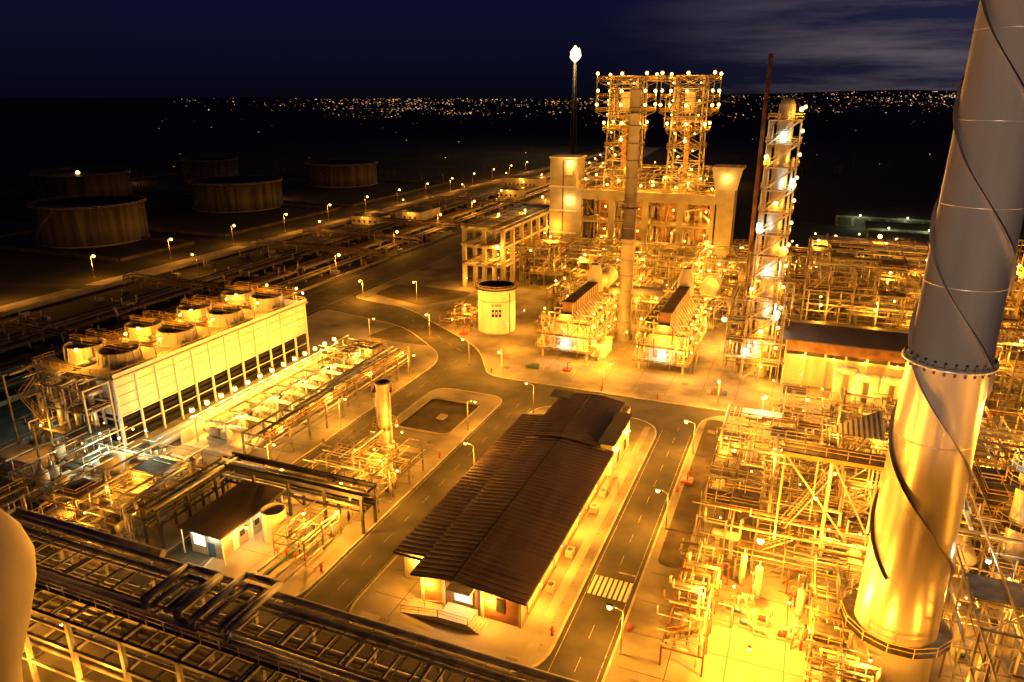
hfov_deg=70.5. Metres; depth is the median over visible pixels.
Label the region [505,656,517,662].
drain hatch
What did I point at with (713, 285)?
coker process unit
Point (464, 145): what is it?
ground
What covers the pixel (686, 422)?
street lamp
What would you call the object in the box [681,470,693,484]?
fire monitor
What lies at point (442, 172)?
trees
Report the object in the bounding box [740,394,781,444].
white canopy
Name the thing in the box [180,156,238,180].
oil storage tank
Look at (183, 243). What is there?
earth dike
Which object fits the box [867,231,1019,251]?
storage shed
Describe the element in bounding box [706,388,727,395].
material crates
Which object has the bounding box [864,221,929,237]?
storage shed
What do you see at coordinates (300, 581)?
central yard pavement
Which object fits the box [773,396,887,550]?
access platform
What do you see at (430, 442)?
drain hatch
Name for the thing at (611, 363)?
street lamp
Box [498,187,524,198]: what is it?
substation building
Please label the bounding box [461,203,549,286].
concrete pipe rack
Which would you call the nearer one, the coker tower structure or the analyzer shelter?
the analyzer shelter
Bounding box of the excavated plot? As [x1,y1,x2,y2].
[398,397,478,435]
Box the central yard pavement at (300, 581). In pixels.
[199,388,501,602]
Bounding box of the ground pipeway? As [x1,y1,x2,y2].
[0,159,620,392]
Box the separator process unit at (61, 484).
[0,421,231,566]
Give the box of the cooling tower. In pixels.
[1,281,309,457]
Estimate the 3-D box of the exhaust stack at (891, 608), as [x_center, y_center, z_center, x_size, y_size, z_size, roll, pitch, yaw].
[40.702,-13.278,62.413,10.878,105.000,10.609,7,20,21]
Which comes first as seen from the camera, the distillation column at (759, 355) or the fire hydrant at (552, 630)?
the fire hydrant at (552, 630)
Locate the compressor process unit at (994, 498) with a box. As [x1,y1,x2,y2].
[831,398,1023,681]
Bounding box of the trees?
[109,146,889,186]
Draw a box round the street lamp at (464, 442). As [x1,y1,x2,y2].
[462,441,474,464]
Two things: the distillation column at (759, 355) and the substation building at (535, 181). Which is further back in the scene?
the substation building at (535, 181)
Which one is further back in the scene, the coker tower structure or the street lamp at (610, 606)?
the coker tower structure
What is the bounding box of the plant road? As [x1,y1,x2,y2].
[0,142,1019,681]
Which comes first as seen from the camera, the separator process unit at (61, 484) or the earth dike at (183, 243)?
the separator process unit at (61, 484)
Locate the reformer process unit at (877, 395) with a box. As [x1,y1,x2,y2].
[773,365,1003,468]
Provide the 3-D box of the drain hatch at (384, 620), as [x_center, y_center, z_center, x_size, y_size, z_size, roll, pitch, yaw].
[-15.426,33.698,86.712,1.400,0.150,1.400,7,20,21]
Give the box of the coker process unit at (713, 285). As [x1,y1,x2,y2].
[500,232,810,333]
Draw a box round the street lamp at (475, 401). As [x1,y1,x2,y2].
[467,399,477,429]
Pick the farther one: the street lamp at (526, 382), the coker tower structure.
the coker tower structure
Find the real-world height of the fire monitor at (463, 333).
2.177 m
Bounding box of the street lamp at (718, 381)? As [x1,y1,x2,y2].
[716,379,720,405]
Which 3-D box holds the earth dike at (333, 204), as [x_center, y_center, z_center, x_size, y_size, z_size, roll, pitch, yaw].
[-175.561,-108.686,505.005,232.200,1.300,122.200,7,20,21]
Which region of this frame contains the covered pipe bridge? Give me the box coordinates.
[139,452,377,548]
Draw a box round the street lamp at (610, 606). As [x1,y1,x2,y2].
[605,602,623,654]
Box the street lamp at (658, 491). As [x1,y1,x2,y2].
[655,487,668,528]
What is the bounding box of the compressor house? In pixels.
[780,318,908,396]
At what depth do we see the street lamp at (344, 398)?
136.60 m
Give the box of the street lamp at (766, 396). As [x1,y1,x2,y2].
[764,395,774,427]
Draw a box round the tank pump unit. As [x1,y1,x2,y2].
[439,300,477,331]
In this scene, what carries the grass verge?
on the coker yard pavement at (518, 348)
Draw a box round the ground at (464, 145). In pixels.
[0,97,1023,408]
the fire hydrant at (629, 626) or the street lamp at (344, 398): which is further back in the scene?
the street lamp at (344, 398)
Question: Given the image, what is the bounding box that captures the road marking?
[0,235,690,681]
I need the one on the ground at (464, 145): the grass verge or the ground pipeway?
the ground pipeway
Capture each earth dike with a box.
[0,188,339,236]
[0,229,194,261]
[131,172,447,206]
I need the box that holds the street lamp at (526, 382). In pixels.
[524,381,533,412]
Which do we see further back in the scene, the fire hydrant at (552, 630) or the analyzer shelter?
the analyzer shelter
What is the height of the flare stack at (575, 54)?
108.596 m
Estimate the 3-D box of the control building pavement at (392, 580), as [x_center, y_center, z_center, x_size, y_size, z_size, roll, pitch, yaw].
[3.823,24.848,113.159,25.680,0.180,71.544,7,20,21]
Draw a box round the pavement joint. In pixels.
[42,327,1021,681]
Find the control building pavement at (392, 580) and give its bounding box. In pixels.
[349,406,656,672]
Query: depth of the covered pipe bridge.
106.92 m
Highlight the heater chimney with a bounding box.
[591,88,662,357]
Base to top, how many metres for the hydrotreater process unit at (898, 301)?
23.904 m
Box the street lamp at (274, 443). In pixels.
[266,442,276,467]
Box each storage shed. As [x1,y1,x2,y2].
[835,209,931,226]
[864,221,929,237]
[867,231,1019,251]
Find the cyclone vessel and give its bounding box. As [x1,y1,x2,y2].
[0,508,36,681]
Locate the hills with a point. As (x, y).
(816, 100)
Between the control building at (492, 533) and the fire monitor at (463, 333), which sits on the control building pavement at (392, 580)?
the control building at (492, 533)
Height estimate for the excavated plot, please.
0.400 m
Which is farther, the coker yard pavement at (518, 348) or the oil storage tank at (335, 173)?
the oil storage tank at (335, 173)
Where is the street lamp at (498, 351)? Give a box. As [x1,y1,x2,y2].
[497,350,502,374]
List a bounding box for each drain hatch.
[378,617,390,623]
[426,440,436,444]
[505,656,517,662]
[628,678,640,681]
[707,430,715,434]
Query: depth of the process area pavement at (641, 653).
87.02 m
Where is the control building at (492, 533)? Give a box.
[393,388,632,634]
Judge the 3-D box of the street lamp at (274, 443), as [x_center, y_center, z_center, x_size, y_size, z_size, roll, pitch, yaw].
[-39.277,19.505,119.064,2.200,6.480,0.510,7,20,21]
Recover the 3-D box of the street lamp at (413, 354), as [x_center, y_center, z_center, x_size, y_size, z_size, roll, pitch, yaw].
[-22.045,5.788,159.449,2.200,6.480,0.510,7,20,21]
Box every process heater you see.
[535,263,617,361]
[632,267,708,374]
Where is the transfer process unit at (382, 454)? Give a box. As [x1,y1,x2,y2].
[301,423,425,512]
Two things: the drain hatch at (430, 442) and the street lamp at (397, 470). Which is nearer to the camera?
the street lamp at (397, 470)
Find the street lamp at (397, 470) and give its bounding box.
[388,467,400,503]
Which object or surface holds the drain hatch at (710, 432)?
on the grass verge
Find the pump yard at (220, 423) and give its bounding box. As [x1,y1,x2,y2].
[149,335,384,455]
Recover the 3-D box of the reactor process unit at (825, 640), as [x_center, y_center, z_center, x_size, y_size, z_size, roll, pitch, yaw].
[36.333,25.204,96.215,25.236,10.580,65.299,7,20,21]
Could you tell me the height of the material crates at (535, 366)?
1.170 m
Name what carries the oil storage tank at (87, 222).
on the ground at (464, 145)
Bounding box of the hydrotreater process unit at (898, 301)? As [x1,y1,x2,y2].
[799,233,1023,423]
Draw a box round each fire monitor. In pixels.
[459,327,467,334]
[562,362,571,371]
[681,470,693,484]
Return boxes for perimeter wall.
[0,167,549,406]
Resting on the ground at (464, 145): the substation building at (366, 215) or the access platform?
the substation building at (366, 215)
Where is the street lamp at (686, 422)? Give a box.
[684,419,695,453]
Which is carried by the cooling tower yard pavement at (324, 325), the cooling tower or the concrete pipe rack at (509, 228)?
the cooling tower
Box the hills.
[0,90,956,110]
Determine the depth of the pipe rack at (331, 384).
138.59 m
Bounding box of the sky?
[0,0,979,97]
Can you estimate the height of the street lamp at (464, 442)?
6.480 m
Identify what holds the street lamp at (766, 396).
on the process area pavement at (641, 653)
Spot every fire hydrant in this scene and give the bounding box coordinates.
[549,626,554,635]
[626,622,631,631]
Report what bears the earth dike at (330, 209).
on the ground at (464, 145)
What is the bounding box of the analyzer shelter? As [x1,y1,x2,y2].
[177,480,284,563]
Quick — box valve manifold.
[244,500,340,580]
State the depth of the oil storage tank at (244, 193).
392.74 m
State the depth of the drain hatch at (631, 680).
78.06 m
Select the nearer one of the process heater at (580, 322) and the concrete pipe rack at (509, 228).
the process heater at (580, 322)
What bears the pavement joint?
on the coker yard pavement at (518, 348)
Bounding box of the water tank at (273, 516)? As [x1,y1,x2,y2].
[260,502,288,543]
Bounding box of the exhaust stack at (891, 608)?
[839,0,1023,681]
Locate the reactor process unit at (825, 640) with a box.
[657,404,881,681]
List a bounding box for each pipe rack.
[2,507,578,681]
[241,343,410,460]
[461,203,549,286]
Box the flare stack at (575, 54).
[569,45,580,153]
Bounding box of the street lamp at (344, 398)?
[338,397,347,426]
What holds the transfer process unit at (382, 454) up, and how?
on the central yard pavement at (300, 581)
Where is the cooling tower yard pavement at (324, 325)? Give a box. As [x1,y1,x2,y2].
[0,310,437,652]
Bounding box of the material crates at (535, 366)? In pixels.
[526,363,544,369]
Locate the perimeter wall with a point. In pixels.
(46, 302)
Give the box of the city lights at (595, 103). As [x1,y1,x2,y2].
[173,91,954,166]
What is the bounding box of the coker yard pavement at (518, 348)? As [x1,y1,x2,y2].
[356,245,1023,455]
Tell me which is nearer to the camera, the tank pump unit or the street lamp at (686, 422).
the street lamp at (686, 422)
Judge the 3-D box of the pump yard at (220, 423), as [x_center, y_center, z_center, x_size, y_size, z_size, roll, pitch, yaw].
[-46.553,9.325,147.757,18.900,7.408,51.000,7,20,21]
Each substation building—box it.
[350,212,391,224]
[401,205,440,221]
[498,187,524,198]
[503,175,545,187]
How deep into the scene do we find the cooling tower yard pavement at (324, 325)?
134.53 m
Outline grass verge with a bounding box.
[368,284,722,567]
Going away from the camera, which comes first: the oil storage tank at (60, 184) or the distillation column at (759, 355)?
the distillation column at (759, 355)
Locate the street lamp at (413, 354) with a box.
[407,353,415,379]
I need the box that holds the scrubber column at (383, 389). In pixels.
[370,378,402,447]
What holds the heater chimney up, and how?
on the coker yard pavement at (518, 348)
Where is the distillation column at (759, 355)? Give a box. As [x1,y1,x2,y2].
[721,53,806,385]
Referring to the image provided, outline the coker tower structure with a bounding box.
[549,70,746,274]
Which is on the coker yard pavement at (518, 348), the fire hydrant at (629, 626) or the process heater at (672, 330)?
the process heater at (672, 330)
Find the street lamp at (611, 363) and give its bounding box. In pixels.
[602,362,612,388]
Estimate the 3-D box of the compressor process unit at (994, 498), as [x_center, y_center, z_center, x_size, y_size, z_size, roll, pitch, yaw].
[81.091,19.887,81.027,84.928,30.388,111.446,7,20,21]
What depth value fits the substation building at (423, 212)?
366.36 m
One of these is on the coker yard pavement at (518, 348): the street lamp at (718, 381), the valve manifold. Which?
the street lamp at (718, 381)
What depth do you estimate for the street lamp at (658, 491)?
104.33 m
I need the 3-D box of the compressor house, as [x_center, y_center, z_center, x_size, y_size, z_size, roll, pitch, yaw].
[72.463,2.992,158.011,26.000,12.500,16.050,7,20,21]
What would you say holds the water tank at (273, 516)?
on the central yard pavement at (300, 581)
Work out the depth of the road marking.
94.56 m
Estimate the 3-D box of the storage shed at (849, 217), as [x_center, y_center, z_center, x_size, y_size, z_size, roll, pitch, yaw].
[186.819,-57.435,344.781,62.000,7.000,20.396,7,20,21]
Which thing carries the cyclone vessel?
on the plant road
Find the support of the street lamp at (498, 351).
on the coker yard pavement at (518, 348)
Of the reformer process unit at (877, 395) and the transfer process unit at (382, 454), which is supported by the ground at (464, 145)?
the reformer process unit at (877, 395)
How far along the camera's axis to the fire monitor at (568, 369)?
165.97 m
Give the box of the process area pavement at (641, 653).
[601,416,1023,681]
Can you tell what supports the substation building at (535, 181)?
on the ground at (464, 145)
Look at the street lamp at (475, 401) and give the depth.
135.50 m
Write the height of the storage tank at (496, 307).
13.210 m
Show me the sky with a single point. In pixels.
(49, 48)
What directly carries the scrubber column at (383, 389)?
on the central yard pavement at (300, 581)
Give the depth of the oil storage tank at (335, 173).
497.07 m
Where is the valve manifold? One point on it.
(302, 541)
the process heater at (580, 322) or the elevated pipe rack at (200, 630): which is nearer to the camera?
the elevated pipe rack at (200, 630)
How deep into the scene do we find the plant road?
120.34 m
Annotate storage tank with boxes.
[27,194,149,247]
[30,167,132,200]
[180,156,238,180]
[188,174,282,212]
[305,159,377,187]
[451,276,524,334]

